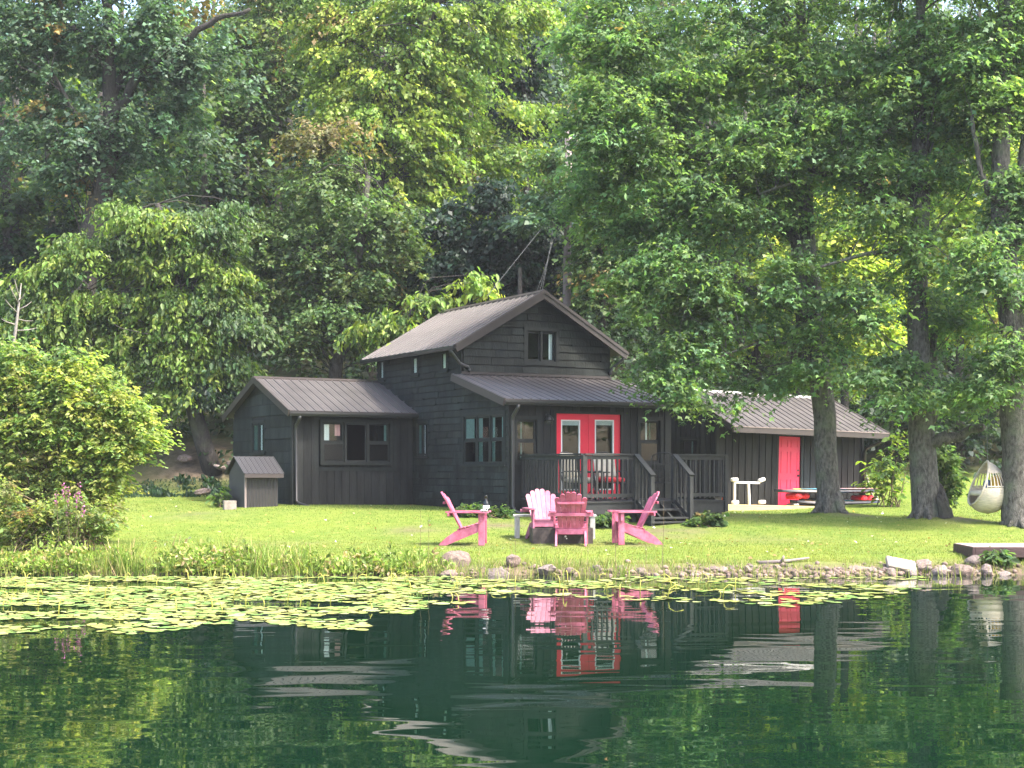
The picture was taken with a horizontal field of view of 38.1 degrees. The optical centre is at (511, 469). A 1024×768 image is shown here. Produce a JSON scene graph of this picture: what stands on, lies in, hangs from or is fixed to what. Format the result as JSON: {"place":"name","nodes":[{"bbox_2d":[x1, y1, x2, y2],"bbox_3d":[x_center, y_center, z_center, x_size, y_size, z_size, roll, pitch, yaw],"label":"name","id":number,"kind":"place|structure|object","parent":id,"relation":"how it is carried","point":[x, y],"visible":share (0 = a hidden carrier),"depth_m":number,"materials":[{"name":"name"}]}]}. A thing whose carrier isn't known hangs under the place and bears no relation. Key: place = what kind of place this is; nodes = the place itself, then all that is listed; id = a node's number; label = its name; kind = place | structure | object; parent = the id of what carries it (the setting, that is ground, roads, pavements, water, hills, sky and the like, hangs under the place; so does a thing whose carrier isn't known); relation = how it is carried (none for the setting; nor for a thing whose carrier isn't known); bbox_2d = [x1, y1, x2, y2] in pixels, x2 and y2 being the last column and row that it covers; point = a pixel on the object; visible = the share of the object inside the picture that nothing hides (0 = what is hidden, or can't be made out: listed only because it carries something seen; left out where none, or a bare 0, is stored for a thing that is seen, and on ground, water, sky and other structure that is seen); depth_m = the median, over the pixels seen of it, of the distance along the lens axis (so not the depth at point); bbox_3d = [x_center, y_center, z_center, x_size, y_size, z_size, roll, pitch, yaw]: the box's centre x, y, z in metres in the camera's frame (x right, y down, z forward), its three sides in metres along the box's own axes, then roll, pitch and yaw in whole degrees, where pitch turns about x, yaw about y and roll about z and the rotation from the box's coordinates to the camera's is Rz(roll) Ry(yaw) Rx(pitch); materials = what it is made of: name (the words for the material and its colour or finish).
{"place":"outdoors","nodes":[
{"label":"outdoors","id":0,"kind":"place"},
{"bbox_2d":[15,0,996,42],"label":"sky","id":1,"kind":"structure","parent":0,"point":[114,7],"materials":[{"name":"white"}]},
{"bbox_2d":[0,574,1023,767],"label":"water","id":2,"kind":"structure","parent":0,"point":[930,674],"depth_m":12.22,"materials":[{"name":"green liquid"}]},
{"bbox_2d":[1,568,771,616],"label":"lily stalks","id":3,"kind":"object","parent":2,"relation":"on","point":[457,582],"visible":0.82,"depth_m":20.62,"materials":[{"name":"plant"}]},
{"bbox_2d":[0,575,926,633],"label":"lily pads","id":4,"kind":"object","parent":2,"relation":"on","point":[191,601],"visible":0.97,"depth_m":20.75,"materials":[{"name":"plant"}]},
{"bbox_2d":[0,54,1023,576],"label":"ground","id":5,"kind":"structure","parent":0,"point":[192,468],"depth_m":30.74,"materials":[{"name":"plant"}]},
{"bbox_2d":[2,282,34,460],"bbox_3d":[-9.942,-1.285,29.975,0.743,5.101,0.345,0,0,-33],"label":"dead sapling","id":6,"kind":"object","parent":5,"relation":"on","point":[17,317],"visible":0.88,"depth_m":29.98,"materials":[{"name":"grey wood"}]},
{"bbox_2d":[0,80,115,358],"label":"leafy tree","id":7,"kind":"object","parent":5,"relation":"on","point":[16,207],"visible":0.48,"depth_m":47.59,"materials":[{"name":"green plant"}]},
{"bbox_2d":[16,81,108,356],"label":"leafy tree","id":8,"kind":"object","parent":5,"relation":"on","point":[46,156],"visible":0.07,"depth_m":49.92,"materials":[{"name":"green plant"}]},
{"bbox_2d":[0,474,131,551],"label":"weedy shrub","id":9,"kind":"object","parent":5,"relation":"on","point":[36,517],"visible":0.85,"depth_m":26.19,"materials":[{"name":"green plant"}]},
{"bbox_2d":[52,482,85,545],"bbox_3d":[-7.713,0.833,25.762,0.581,1.247,0.392,0,0,-21],"label":"purple loosestrife","id":10,"kind":"object","parent":5,"relation":"on","point":[65,525],"visible":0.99,"depth_m":25.74,"materials":[{"name":"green plant"}]},
{"bbox_2d":[0,336,184,545],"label":"shrub","id":11,"kind":"object","parent":5,"relation":"on","point":[42,455],"visible":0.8,"depth_m":27.34,"materials":[{"name":"green plant"}]},
{"bbox_2d":[0,0,275,395],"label":"oak tree","id":12,"kind":"object","parent":5,"relation":"on","point":[180,59],"visible":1,"depth_m":45.02,"materials":[{"name":"green plant"}]},
{"bbox_2d":[0,195,294,476],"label":"hickory tree","id":13,"kind":"object","parent":5,"relation":"on","point":[191,349],"visible":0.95,"depth_m":42.22,"materials":[{"name":"green plant"}]},
{"bbox_2d":[116,473,228,497],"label":"ground cover","id":14,"kind":"object","parent":5,"relation":"on","point":[154,490],"visible":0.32,"depth_m":41.72,"materials":[{"name":"green plant"}]},
{"bbox_2d":[177,454,191,461],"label":"rock","id":15,"kind":"object","parent":5,"relation":"on","point":[184,458],"visible":1,"depth_m":42.86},
{"bbox_2d":[194,488,210,494],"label":"rock","id":16,"kind":"object","parent":5,"relation":"on","point":[204,491],"visible":1,"depth_m":38.52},
{"bbox_2d":[205,486,231,507],"bbox_3d":[-6.994,0.675,35.388,0.670,0.570,0.677,0,0,0],"label":"hosta","id":17,"kind":"object","parent":5,"relation":"on","point":[220,499],"visible":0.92,"depth_m":35.30,"materials":[{"name":"green plant"}]},
{"bbox_2d":[0,531,454,576],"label":"bank weeds","id":18,"kind":"object","parent":5,"relation":"on","point":[185,556],"visible":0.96,"depth_m":24.40,"materials":[{"name":"green plant"}]},
{"bbox_2d":[223,501,235,509],"bbox_3d":[-6.538,0.819,34.300,0.280,0.210,0.280,0,0,-18],"label":"concrete block","id":19,"kind":"object","parent":5,"relation":"on","point":[229,505],"depth_m":34.17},
{"bbox_2d":[224,456,283,507],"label":"bin shed","id":20,"kind":"structure","parent":5,"relation":"on","point":[253,481],"depth_m":35.17,"materials":[{"name":"wood"}]},
{"bbox_2d":[164,0,384,326],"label":"leafy tree","id":21,"kind":"object","parent":5,"relation":"on","point":[257,34],"visible":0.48,"depth_m":53.55,"materials":[{"name":"green plant"}]},
{"bbox_2d":[232,115,449,378],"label":"ash tree","id":22,"kind":"object","parent":5,"relation":"on","point":[300,251],"visible":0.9,"depth_m":43.79,"materials":[{"name":"green plant"}]},
{"bbox_2d":[329,266,504,369],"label":"young tree","id":23,"kind":"object","parent":5,"relation":"on","point":[393,326],"visible":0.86,"depth_m":41.26,"materials":[{"name":"green plant"}]},
{"bbox_2d":[265,0,580,379],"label":"walnut tree","id":24,"kind":"object","parent":5,"relation":"on","point":[427,74],"visible":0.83,"depth_m":47.07,"materials":[{"name":"green plant"}]},
{"bbox_2d":[221,289,670,513],"bbox_3d":[-1.736,-1.516,37.543,8.161,5.792,10.504,0,0,-29],"label":"cabin","id":25,"kind":"object","parent":5,"relation":"on","point":[466,404],"visible":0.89,"depth_m":36.40,"materials":[{"name":"paint"}]},
{"bbox_2d":[249,420,265,454],"bbox_3d":[-6.508,-0.835,38.206,0.174,0.886,1.087,0,0,-29],"label":"window","id":26,"kind":"structure","parent":25,"relation":"in","point":[257,425],"depth_m":38.24,"materials":[{"name":"paint"}]},
{"bbox_2d":[320,419,392,464],"bbox_3d":[-3.887,-0.681,36.916,1.936,1.126,0.143,0,0,-29],"label":"window","id":27,"kind":"structure","parent":25,"relation":"in","point":[331,452],"depth_m":36.86,"materials":[{"name":"paint"}]},
{"bbox_2d":[377,360,385,381],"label":"window","id":28,"kind":"structure","parent":25,"relation":"in","point":[381,364],"depth_m":39.39,"materials":[{"name":"paint"}]},
{"bbox_2d":[409,355,419,377],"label":"window","id":29,"kind":"structure","parent":25,"relation":"in","point":[415,367],"depth_m":37.60,"materials":[{"name":"paint"}]},
{"bbox_2d":[414,420,428,457],"bbox_3d":[-2.217,-0.768,37.232,0.174,0.938,0.770,0,0,-29],"label":"window","id":30,"kind":"structure","parent":25,"relation":"in","point":[420,425],"depth_m":37.22,"materials":[{"name":"paint"}]},
{"bbox_2d":[438,351,448,372],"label":"window","id":31,"kind":"structure","parent":25,"relation":"in","point":[444,356],"depth_m":36.20,"materials":[{"name":"paint"}]},
{"bbox_2d":[460,410,505,466],"bbox_3d":[-0.634,-0.716,34.424,0.174,1.274,2.178,0,0,-29],"label":"window","id":32,"kind":"structure","parent":25,"relation":"in","point":[468,419],"depth_m":34.57,"materials":[{"name":"paint"}]},
{"bbox_2d":[518,267,521,294],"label":"chimney pipe","id":33,"kind":"object","parent":25,"relation":"on","point":[519,280],"visible":0.21,"depth_m":42.85,"materials":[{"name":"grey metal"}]},
{"bbox_2d":[514,416,540,464],"bbox_3d":[0.321,-0.672,33.637,0.758,1.108,0.174,0,0,-29],"label":"window","id":34,"kind":"structure","parent":25,"relation":"in","point":[536,420],"depth_m":33.65,"materials":[{"name":"paint"}]},
{"bbox_2d":[523,326,558,365],"bbox_3d":[0.701,-3.037,36.492,1.003,0.933,0.143,0,0,-29],"label":"window","id":35,"kind":"structure","parent":25,"relation":"in","point":[553,333],"depth_m":36.48,"materials":[{"name":"paint"}]},
{"bbox_2d":[557,413,587,498],"bbox_3d":[1.383,-0.293,34.247,0.879,2.009,0.054,0,0,-29],"label":"door","id":36,"kind":"structure","parent":25,"relation":"in","point":[581,420],"depth_m":34.32,"materials":[{"name":"red paint"}]},
{"bbox_2d":[588,414,619,498],"bbox_3d":[2.155,-0.293,34.682,0.879,2.009,0.054,0,0,-29],"label":"door","id":37,"kind":"structure","parent":25,"relation":"in","point":[593,419],"depth_m":34.68,"materials":[{"name":"red paint"}]},
{"bbox_2d":[637,417,664,465],"bbox_3d":[3.276,-0.683,35.302,0.801,1.157,0.174,0,0,-29],"label":"window","id":38,"kind":"structure","parent":25,"relation":"in","point":[659,421],"depth_m":35.38,"materials":[{"name":"paint"}]},
{"bbox_2d":[437,570,457,576],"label":"rock","id":39,"kind":"object","parent":5,"relation":"on","point":[453,573],"visible":0.68,"depth_m":24.09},
{"bbox_2d":[440,550,470,566],"bbox_3d":[-0.943,1.565,24.774,0.534,0.435,0.513,0,0,10],"label":"boulder","id":40,"kind":"object","parent":5,"relation":"on","point":[458,554],"visible":0.52,"depth_m":24.65,"materials":[{"name":"stone"}]},
{"bbox_2d":[439,492,490,545],"bbox_3d":[-0.873,0.898,27.599,0.930,0.991,0.840,0,0,3],"label":"adirondack chair","id":41,"kind":"object","parent":5,"relation":"on","point":[479,527],"visible":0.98,"depth_m":27.31,"materials":[{"name":"red paint"}]},
{"bbox_2d":[483,495,488,510],"bbox_3d":[-0.476,0.616,27.248,0.118,0.295,0.118,0,0,0],"label":"bottle","id":42,"kind":"object","parent":41,"relation":"on","point":[485,504],"visible":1,"depth_m":27.21,"materials":[{"name":"black glass"}]},
{"bbox_2d":[446,501,515,518],"bbox_3d":[-0.685,0.921,32.453,1.568,0.485,0.656,0,0,0],"label":"leafy weed","id":43,"kind":"object","parent":5,"relation":"on","point":[497,512],"visible":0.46,"depth_m":32.36,"materials":[{"name":"green plant"}]},
{"bbox_2d":[399,173,581,311],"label":"hemlock tree","id":44,"kind":"object","parent":5,"relation":"on","point":[484,250],"visible":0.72,"depth_m":44.30,"materials":[{"name":"green plant"}]},
{"bbox_2d":[486,568,509,575],"bbox_3d":[-0.241,1.700,24.347,0.425,0.180,0.344,13,18,27],"label":"rock","id":45,"kind":"object","parent":5,"relation":"on","point":[494,571],"visible":0.67,"depth_m":24.26,"materials":[{"name":"stone"}]},
{"bbox_2d":[10,0,993,374],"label":"hillside trunks","id":46,"kind":"object","parent":5,"relation":"on","point":[204,178],"visible":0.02,"depth_m":55.76,"materials":[{"name":"brown plant"}]},
{"bbox_2d":[4,350,1001,477],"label":"undergrowth","id":47,"kind":"object","parent":5,"relation":"on","point":[972,443],"visible":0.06,"depth_m":47.00,"materials":[{"name":"green plant"}]},
{"bbox_2d":[0,560,1008,583],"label":"reeds","id":48,"kind":"object","parent":5,"relation":"on","point":[543,573],"visible":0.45,"depth_m":23.62,"materials":[{"name":"green plant"}]},
{"bbox_2d":[0,0,1023,397],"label":"hillside forest","id":49,"kind":"object","parent":5,"relation":"on","point":[226,186],"visible":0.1,"depth_m":54.56,"materials":[{"name":"green plant"}]},
{"bbox_2d":[0,496,1023,567],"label":"lawn grass","id":50,"kind":"structure","parent":5,"relation":"on","point":[669,549],"depth_m":28.07,"materials":[{"name":"plant"}]},
{"bbox_2d":[27,496,1012,558],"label":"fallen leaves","id":51,"kind":"object","parent":50,"relation":"on","point":[750,557],"visible":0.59,"depth_m":28.51,"materials":[{"name":"brown plant"}]},
{"bbox_2d":[506,554,520,567],"bbox_3d":[0.017,1.511,24.704,0.252,0.230,0.176,-10,17,-31],"label":"rock","id":52,"kind":"object","parent":5,"relation":"on","point":[510,560],"visible":0.96,"depth_m":24.63,"materials":[{"name":"stone"}]},
{"bbox_2d":[446,0,583,156],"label":"leafy tree","id":53,"kind":"object","parent":5,"relation":"on","point":[564,86],"visible":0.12,"depth_m":59.48,"materials":[{"name":"green plant"}]},
{"bbox_2d":[476,25,573,283],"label":"hemlock tree","id":54,"kind":"object","parent":5,"relation":"on","point":[518,85],"visible":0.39,"depth_m":50.74,"materials":[{"name":"green plant"}]},
{"bbox_2d":[520,489,557,538],"bbox_3d":[0.632,0.867,28.735,0.840,0.991,0.930,0,0,-12],"label":"adirondack chair","id":55,"kind":"object","parent":5,"relation":"on","point":[539,509],"visible":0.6,"depth_m":28.95,"materials":[{"name":"pink paint"}]},
{"bbox_2d":[536,564,555,574],"bbox_3d":[0.563,1.655,24.404,0.330,0.194,0.280,-4,-11,-30],"label":"rock","id":56,"kind":"object","parent":5,"relation":"on","point":[547,569],"visible":0.94,"depth_m":24.32,"materials":[{"name":"stone"}]},
{"bbox_2d":[513,514,596,538],"bbox_3d":[0.842,1.128,29.300,1.640,0.490,0.384,0,0,-1],"label":"bench","id":57,"kind":"object","parent":5,"relation":"on","point":[517,524],"visible":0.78,"depth_m":29.11,"materials":[{"name":"grey wood"}]},
{"bbox_2d":[529,527,592,543],"bbox_3d":[0.929,1.246,28.148,1.140,0.305,0.725,0,0,-4],"label":"fire pit","id":58,"kind":"object","parent":5,"relation":"on","point":[543,535],"visible":0.79,"depth_m":27.79,"materials":[{"name":"stone"}]},
{"bbox_2d":[563,130,573,306],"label":"utility pole","id":59,"kind":"object","parent":5,"relation":"on","point":[566,298],"visible":0.16,"depth_m":43.41,"materials":[{"name":"grey wood"}]},
{"bbox_2d":[34,177,541,218],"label":"overhead wire","id":60,"kind":"object","parent":59,"relation":"attached to","point":[383,196],"visible":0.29,"depth_m":45.30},
{"bbox_2d":[124,137,548,179],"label":"overhead wire","id":61,"kind":"object","parent":59,"relation":"attached to","point":[345,162],"visible":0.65,"depth_m":46.04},
{"bbox_2d":[548,492,593,545],"bbox_3d":[1.092,0.897,27.515,0.840,0.991,0.930,0,0,2],"label":"adirondack chair","id":62,"kind":"object","parent":5,"relation":"on","point":[569,507],"visible":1,"depth_m":27.25,"materials":[{"name":"red paint"}]},
{"bbox_2d":[493,138,660,372],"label":"leafy tree","id":63,"kind":"object","parent":5,"relation":"on","point":[547,161],"visible":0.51,"depth_m":42.51,"materials":[{"name":"green plant"}]},
{"bbox_2d":[588,511,630,528],"bbox_3d":[2.024,1.108,31.012,0.972,0.536,0.787,0,0,0],"label":"leafy weed","id":64,"kind":"object","parent":5,"relation":"on","point":[605,520],"visible":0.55,"depth_m":30.87,"materials":[{"name":"green plant"}]},
{"bbox_2d":[519,453,727,525],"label":"wooden deck","id":65,"kind":"structure","parent":5,"relation":"on","point":[680,510],"depth_m":31.95,"materials":[{"name":"paint"}]},
{"bbox_2d":[558,452,596,499],"bbox_3d":[1.438,0.132,32.807,0.696,1.077,0.598,0,0,36],"label":"patio chair","id":66,"kind":"object","parent":65,"relation":"on","point":[577,473],"visible":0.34,"depth_m":32.85,"materials":[{"name":"wood"}]},
{"bbox_2d":[592,452,627,499],"bbox_3d":[2.168,0.132,33.051,0.598,1.077,0.695,0,0,-24],"label":"patio chair","id":67,"kind":"object","parent":65,"relation":"on","point":[604,470],"visible":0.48,"depth_m":33.14,"materials":[{"name":"white metal"}]},
{"bbox_2d":[650,452,671,482],"bbox_3d":[3.414,0.132,33.684,0.598,1.077,0.696,0,0,11],"label":"patio chair","id":68,"kind":"object","parent":65,"relation":"on","point":[661,465],"visible":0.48,"depth_m":33.96,"materials":[{"name":"black metal"}]},
{"bbox_2d":[607,491,662,544],"bbox_3d":[2.313,0.897,27.798,0.930,0.991,0.840,0,0,-7],"label":"adirondack chair","id":69,"kind":"object","parent":5,"relation":"on","point":[620,527],"visible":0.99,"depth_m":27.55,"materials":[{"name":"red paint"}]},
{"bbox_2d":[660,500,664,568],"bbox_3d":[2.483,1.122,24.350,0.088,1.256,0.008,0,0,0],"label":"grass stalk","id":70,"kind":"object","parent":5,"relation":"on","point":[663,531],"depth_m":24.35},
{"bbox_2d":[680,510,729,527],"bbox_3d":[4.073,1.131,31.247,1.043,0.594,0.799,0,0,0],"label":"leafy weed","id":71,"kind":"object","parent":5,"relation":"on","point":[706,518],"visible":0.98,"depth_m":31.07,"materials":[{"name":"green plant"}]},
{"bbox_2d":[524,0,917,513],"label":"maple tree","id":72,"kind":"object","parent":5,"relation":"on","point":[620,188],"visible":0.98,"depth_m":32.24,"materials":[{"name":"green plant"}]},
{"bbox_2d":[689,92,834,394],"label":"slender tree","id":73,"kind":"object","parent":5,"relation":"on","point":[756,278],"visible":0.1,"depth_m":43.83,"materials":[{"name":"green plant"}]},
{"bbox_2d":[633,210,894,411],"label":"leafy tree","id":74,"kind":"object","parent":5,"relation":"on","point":[756,353],"visible":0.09,"depth_m":44.78,"materials":[{"name":"green plant"}]},
{"bbox_2d":[728,504,814,510],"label":"shed platform","id":75,"kind":"structure","parent":5,"relation":"on","point":[731,507],"depth_m":37.82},
{"bbox_2d":[731,477,765,504],"bbox_3d":[6.087,0.548,38.160,1.091,0.703,0.120,0,0,-29],"label":"rack","id":76,"kind":"object","parent":75,"relation":"on","point":[735,481],"visible":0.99,"depth_m":38.11,"materials":[{"name":"white plastic"}]},
{"bbox_2d":[749,555,808,566],"bbox_3d":[4.447,1.558,24.623,1.061,0.268,0.384,0,0,0],"label":"driftwood","id":77,"kind":"object","parent":5,"relation":"on","point":[782,560],"visible":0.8,"depth_m":24.71,"materials":[{"name":"brown wood"}]},
{"bbox_2d":[671,389,889,506],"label":"storage shed","id":78,"kind":"structure","parent":5,"relation":"on","point":[778,453],"depth_m":39.28,"materials":[{"name":"paint"}]},
{"bbox_2d":[679,437,697,453],"bbox_3d":[4.714,-0.595,39.231,0.174,0.554,0.881,1,-1,-29],"label":"window","id":79,"kind":"structure","parent":78,"relation":"in","point":[682,440],"depth_m":39.43,"materials":[{"name":"paint"}]},
{"bbox_2d":[778,436,799,504],"bbox_3d":[7.369,0.041,39.408,0.734,1.849,0.092,1,-1,-29],"label":"door","id":80,"kind":"structure","parent":78,"relation":"in","point":[789,447],"depth_m":39.40,"materials":[{"name":"red paint"}]},
{"bbox_2d":[789,500,879,504],"bbox_3d":[8.647,0.849,39.569,3.138,0.141,0.720,0,0,-29],"label":"paddle board","id":81,"kind":"object","parent":5,"relation":"on","point":[846,501],"visible":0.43,"depth_m":39.34,"materials":[{"name":"red plastic"}]},
{"bbox_2d":[785,493,809,498],"bbox_3d":[7.501,0.684,38.923,0.580,0.158,0.440,0,0,-41],"label":"life vest","id":82,"kind":"object","parent":81,"relation":"on","point":[797,495],"visible":0.93,"depth_m":38.77,"materials":[{"name":"red fabric"}]},
{"bbox_2d":[774,488,879,492],"bbox_3d":[8.405,0.553,39.409,3.628,0.118,0.720,0,0,-29],"label":"paddle board","id":83,"kind":"object","parent":82,"relation":"on","point":[850,490],"visible":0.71,"depth_m":38.92,"materials":[{"name":"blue plastic"}]},
{"bbox_2d":[684,0,1015,519],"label":"maple tree","id":84,"kind":"object","parent":5,"relation":"on","point":[904,88],"visible":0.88,"depth_m":31.46,"materials":[{"name":"green plant"}]},
{"bbox_2d":[792,92,908,407],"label":"slender tree","id":85,"kind":"object","parent":5,"relation":"on","point":[864,270],"visible":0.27,"depth_m":42.62,"materials":[{"name":"green plant"}]},
{"bbox_2d":[850,565,870,570],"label":"rock","id":86,"kind":"object","parent":5,"relation":"on","point":[854,567],"visible":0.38,"depth_m":24.39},
{"bbox_2d":[851,422,910,506],"bbox_3d":[9.859,-0.089,38.683,1.848,2.319,1.713,0,0,-18],"label":"sapling","id":87,"kind":"object","parent":5,"relation":"on","point":[883,478],"visible":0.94,"depth_m":38.49,"materials":[{"name":"green plant"}]},
{"bbox_2d":[885,556,916,571],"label":"stone slab","id":88,"kind":"structure","parent":5,"relation":"on","point":[902,564],"depth_m":24.46,"materials":[{"name":"stone"}]},
{"bbox_2d":[915,559,931,571],"bbox_3d":[6.825,1.598,24.613,0.296,0.235,0.393,0,0,16],"label":"rock","id":89,"kind":"object","parent":5,"relation":"on","point":[922,564],"visible":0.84,"depth_m":24.47,"materials":[{"name":"stone"}]},
{"bbox_2d":[907,434,970,508],"bbox_3d":[9.825,0.147,33.483,1.289,1.930,1.610,0,0,-27],"label":"sapling","id":90,"kind":"object","parent":5,"relation":"on","point":[953,485],"visible":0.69,"depth_m":33.32,"materials":[{"name":"green plant"}]},
{"bbox_2d":[930,565,947,575],"bbox_3d":[7.027,1.676,24.401,0.294,0.199,0.318,-12,3,1],"label":"rock","id":91,"kind":"object","parent":5,"relation":"on","point":[934,571],"visible":0.8,"depth_m":24.29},
{"bbox_2d":[885,84,1013,464],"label":"slender tree","id":92,"kind":"object","parent":5,"relation":"on","point":[948,230],"visible":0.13,"depth_m":46.83,"materials":[{"name":"green plant"}]},
{"bbox_2d":[898,0,1023,528],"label":"maple tree","id":93,"kind":"object","parent":5,"relation":"on","point":[998,67],"visible":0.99,"depth_m":30.45,"materials":[{"name":"green plant"}]},
{"bbox_2d":[967,323,1003,513],"bbox_3d":[10.016,-1.081,31.099,0.819,4.008,0.888,0,0,0],"label":"hanging egg chair","id":94,"kind":"object","parent":93,"relation":"hanging from","point":[987,497],"visible":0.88,"depth_m":30.86,"materials":[{"name":"wicker"}]},
{"bbox_2d":[964,555,981,566],"bbox_3d":[7.700,1.529,24.749,0.278,0.234,0.258,7,-7,30],"label":"rock","id":95,"kind":"object","parent":5,"relation":"on","point":[972,560],"visible":0.94,"depth_m":24.66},
{"bbox_2d":[953,543,1023,557],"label":"dock","id":96,"kind":"object","parent":5,"relation":"on","point":[971,549],"visible":0.84,"depth_m":25.05,"materials":[{"name":"wood"}]},
{"bbox_2d":[956,106,1023,343],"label":"slender tree","id":97,"kind":"object","parent":5,"relation":"on","point":[1012,150],"visible":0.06,"depth_m":45.99,"materials":[{"name":"green plant"}]},
{"bbox_2d":[978,545,1020,570],"bbox_3d":[8.065,1.555,24.731,0.767,0.596,0.719,0,0,0],"label":"leafy weed","id":98,"kind":"object","parent":5,"relation":"on","point":[1002,558],"visible":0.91,"depth_m":24.62,"materials":[{"name":"green plant"}]},
{"bbox_2d":[0,532,1023,576],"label":"bank grass","id":99,"kind":"structure","parent":0,"point":[136,561],"depth_m":24.38,"materials":[{"name":"plant"}]},
{"bbox_2d":[448,559,1021,576],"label":"gravel","id":100,"kind":"structure","parent":0,"point":[839,570],"depth_m":24.27,"materials":[{"name":"gravel"}]},
{"bbox_2d":[905,569,916,575],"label":"rock","id":101,"kind":"object","parent":100,"relation":"on","point":[913,572],"visible":0.7,"depth_m":24.22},
{"bbox_2d":[950,564,974,575],"bbox_3d":[7.414,1.673,24.427,0.354,0.245,0.366,0,0,-20],"label":"rock","id":102,"kind":"object","parent":100,"relation":"on","point":[967,570],"visible":0.78,"depth_m":24.31,"materials":[{"name":"stone"}]},
{"bbox_2d":[979,564,992,575],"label":"rock","id":103,"kind":"object","parent":100,"relation":"on","point":[987,571],"visible":0.84,"depth_m":24.26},
{"bbox_2d":[996,571,1010,575],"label":"rock","id":104,"kind":"object","parent":100,"relation":"on","point":[1005,573],"visible":0.88,"depth_m":24.22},
{"bbox_2d":[850,495,873,499],"bbox_3d":[9.464,0.757,40.029,0.580,0.158,0.440,0,0,-41],"label":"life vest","id":105,"kind":"object","parent":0,"point":[860,497],"visible":0.91,"depth_m":39.86,"materials":[{"name":"red fabric"}]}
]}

